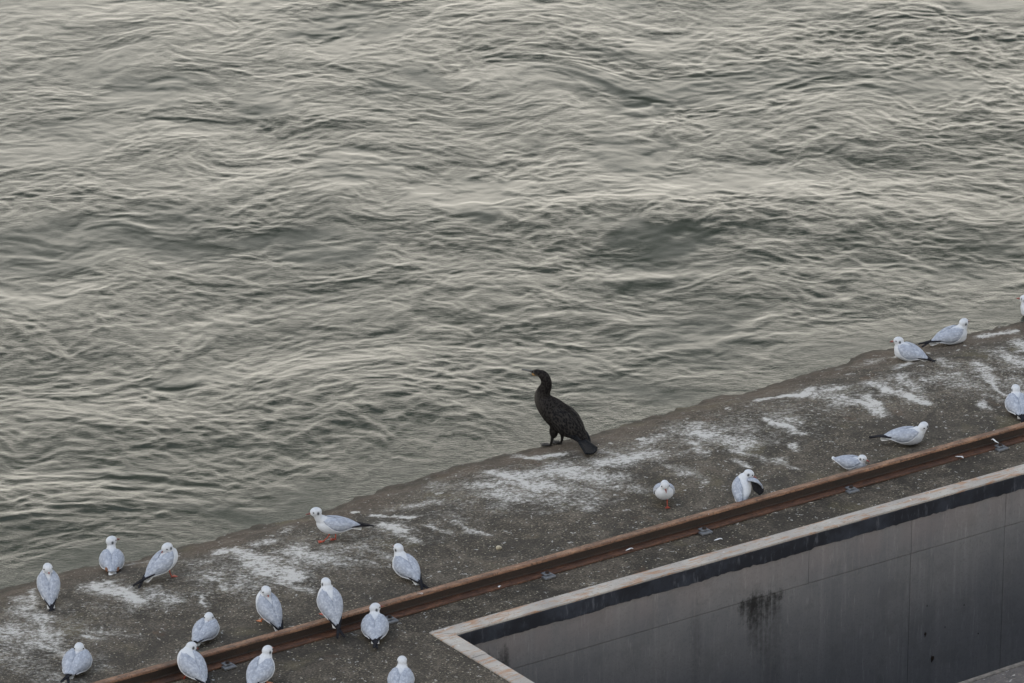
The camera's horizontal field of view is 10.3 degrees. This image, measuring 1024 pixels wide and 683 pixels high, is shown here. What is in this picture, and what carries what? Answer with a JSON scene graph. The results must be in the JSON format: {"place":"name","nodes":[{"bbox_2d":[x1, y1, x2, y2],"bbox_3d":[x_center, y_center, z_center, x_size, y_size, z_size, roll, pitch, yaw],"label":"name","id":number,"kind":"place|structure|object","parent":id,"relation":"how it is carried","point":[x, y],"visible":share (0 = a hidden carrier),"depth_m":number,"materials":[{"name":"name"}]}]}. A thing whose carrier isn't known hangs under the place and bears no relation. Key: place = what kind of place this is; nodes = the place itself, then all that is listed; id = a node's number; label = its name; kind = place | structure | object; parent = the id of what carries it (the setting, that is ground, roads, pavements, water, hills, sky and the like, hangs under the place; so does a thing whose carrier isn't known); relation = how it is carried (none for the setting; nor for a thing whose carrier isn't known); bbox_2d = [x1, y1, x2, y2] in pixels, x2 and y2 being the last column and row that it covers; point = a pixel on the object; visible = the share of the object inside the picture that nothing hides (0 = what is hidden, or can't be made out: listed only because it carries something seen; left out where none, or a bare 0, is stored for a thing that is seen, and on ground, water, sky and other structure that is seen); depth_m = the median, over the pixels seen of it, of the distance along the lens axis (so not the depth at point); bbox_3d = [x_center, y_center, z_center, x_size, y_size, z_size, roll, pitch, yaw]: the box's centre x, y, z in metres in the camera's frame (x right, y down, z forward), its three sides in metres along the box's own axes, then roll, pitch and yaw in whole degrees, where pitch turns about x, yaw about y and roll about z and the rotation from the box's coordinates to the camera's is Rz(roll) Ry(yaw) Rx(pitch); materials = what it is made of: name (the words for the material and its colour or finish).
{"place":"outdoors","nodes":[
{"label":"outdoors","id":0,"kind":"place"},
{"bbox_2d":[0,0,1023,589],"bbox_3d":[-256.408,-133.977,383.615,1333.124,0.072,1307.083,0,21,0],"label":"river","id":1,"kind":"structure","parent":0,"point":[270,260],"depth_m":45.84,"materials":[{"name":"liquid"}]},
{"bbox_2d":[0,322,1023,682],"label":"pier deck","id":2,"kind":"structure","parent":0,"point":[456,522],"depth_m":39.91,"materials":[{"name":"concrete"}]},
{"bbox_2d":[37,563,59,611],"bbox_3d":[-3.137,1.680,38.594,0.159,0.298,0.343,-4,22,-9],"label":"gull","id":3,"kind":"object","parent":2,"relation":"on","point":[48,583],"visible":1,"depth_m":38.59,"materials":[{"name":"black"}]},
{"bbox_2d":[60,642,91,682],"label":"gull","id":4,"kind":"object","parent":2,"relation":"on","point":[76,659],"visible":1,"depth_m":37.50,"materials":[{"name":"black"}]},
{"bbox_2d":[99,536,124,574],"bbox_3d":[-2.767,1.491,39.334,0.177,0.204,0.341,-2,22,-5],"label":"gull","id":5,"kind":"object","parent":2,"relation":"on","point":[111,559],"visible":1,"depth_m":39.30,"materials":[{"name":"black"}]},
{"bbox_2d":[133,543,177,587],"bbox_3d":[-2.441,1.526,38.950,0.368,0.257,0.167,-18,28,-39],"label":"gull","id":6,"kind":"object","parent":2,"relation":"on","point":[164,559],"visible":1,"depth_m":38.93,"materials":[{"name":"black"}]},
{"bbox_2d":[177,642,210,682],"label":"gull","id":7,"kind":"object","parent":2,"relation":"on","point":[191,662],"visible":1,"depth_m":37.34,"materials":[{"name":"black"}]},
{"bbox_2d":[192,612,219,645],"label":"gull","id":8,"kind":"object","parent":2,"relation":"on","point":[206,627],"visible":1,"depth_m":37.99,"materials":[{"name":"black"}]},
{"bbox_2d":[246,645,274,682],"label":"gull","id":9,"kind":"object","parent":2,"relation":"on","point":[261,668],"visible":1,"depth_m":37.26,"materials":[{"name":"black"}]},
{"bbox_2d":[256,586,282,630],"bbox_3d":[-1.604,1.814,38.185,0.167,0.307,0.337,-13,25,-30],"label":"gull","id":10,"kind":"object","parent":2,"relation":"on","point":[268,607],"visible":1,"depth_m":38.17,"materials":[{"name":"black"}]},
{"bbox_2d":[317,577,344,638],"bbox_3d":[-1.206,1.773,38.057,0.173,0.329,0.362,-8,23,-20],"label":"gull","id":11,"kind":"object","parent":2,"relation":"on","point":[329,602],"visible":1,"depth_m":38.02,"materials":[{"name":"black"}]},
{"bbox_2d":[306,507,373,542],"bbox_3d":[-1.196,1.267,39.580,0.478,0.258,0.150,-2,22,-6],"label":"gull","id":12,"kind":"object","parent":2,"relation":"on","point":[332,524],"visible":1,"depth_m":39.53,"materials":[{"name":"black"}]},
{"bbox_2d":[361,603,388,648],"bbox_3d":[-0.916,1.906,38.030,0.189,0.195,0.425,-1,22,-2],"label":"gull","id":13,"kind":"object","parent":2,"relation":"on","point":[374,626],"visible":1,"depth_m":38.03,"materials":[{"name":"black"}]},
{"bbox_2d":[387,656,414,682],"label":"gull","id":14,"kind":"object","parent":2,"relation":"on","point":[401,672],"visible":1,"depth_m":37.27,"materials":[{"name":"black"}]},
{"bbox_2d":[392,543,428,589],"bbox_3d":[-0.702,1.534,38.942,0.173,0.215,0.441,-13,25,-30],"label":"gull","id":15,"kind":"object","parent":2,"relation":"on","point":[405,565],"visible":1,"depth_m":38.92,"materials":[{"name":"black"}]},
{"bbox_2d":[92,422,1023,682],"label":"rail","id":16,"kind":"object","parent":2,"relation":"on","point":[230,656],"visible":1,"depth_m":39.28,"materials":[{"name":"brown metal"}]},
{"bbox_2d":[522,369,597,454],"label":"cormorant","id":17,"kind":"object","parent":2,"relation":"on","point":[561,418],"visible":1,"depth_m":41.37,"materials":[{"name":"black"}]},
{"bbox_2d":[653,480,674,507],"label":"gull","id":18,"kind":"object","parent":2,"relation":"on","point":[664,490],"visible":1,"depth_m":40.07,"materials":[{"name":"white"}]},
{"bbox_2d":[429,464,1023,682],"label":"pit edging","id":19,"kind":"object","parent":2,"relation":"attached to","point":[464,638],"visible":1,"depth_m":39.27,"materials":[{"name":"grey concrete"}]},
{"bbox_2d":[732,469,763,501],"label":"gull","id":20,"kind":"object","parent":2,"relation":"on","point":[741,485],"visible":1,"depth_m":40.15,"materials":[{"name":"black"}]},
{"bbox_2d":[474,489,1023,682],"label":"pit wall","id":21,"kind":"structure","parent":2,"relation":"attached to","point":[936,598],"depth_m":40.06,"materials":[{"name":"concrete"}]},
{"bbox_2d":[832,455,869,470],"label":"gull","id":22,"kind":"object","parent":2,"relation":"on","point":[850,462],"visible":1,"depth_m":40.71,"materials":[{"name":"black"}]},
{"bbox_2d":[869,422,927,444],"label":"gull","id":23,"kind":"object","parent":2,"relation":"on","point":[908,435],"visible":1,"depth_m":41.15,"materials":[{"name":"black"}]},
{"bbox_2d":[890,337,936,361],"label":"gull","id":24,"kind":"object","parent":2,"relation":"on","point":[906,351],"visible":1,"depth_m":42.83,"materials":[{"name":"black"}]},
{"bbox_2d":[918,318,968,346],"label":"gull","id":25,"kind":"object","parent":2,"relation":"on","point":[952,334],"visible":1,"depth_m":43.25,"materials":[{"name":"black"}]},
{"bbox_2d":[959,661,1023,682],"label":"concrete beam","id":26,"kind":"structure","parent":2,"relation":"attached to","point":[1013,673],"depth_m":37.51,"materials":[{"name":"grey concrete"}]},
{"bbox_2d":[1005,384,1023,421],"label":"gull","id":27,"kind":"object","parent":2,"relation":"on","point":[1014,401],"visible":1,"depth_m":41.71,"materials":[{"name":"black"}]},
{"bbox_2d":[1016,295,1023,315],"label":"gull","id":28,"kind":"object","parent":2,"relation":"on","point":[1021,298],"visible":1,"depth_m":43.98,"materials":[{"name":"white"}]}
]}

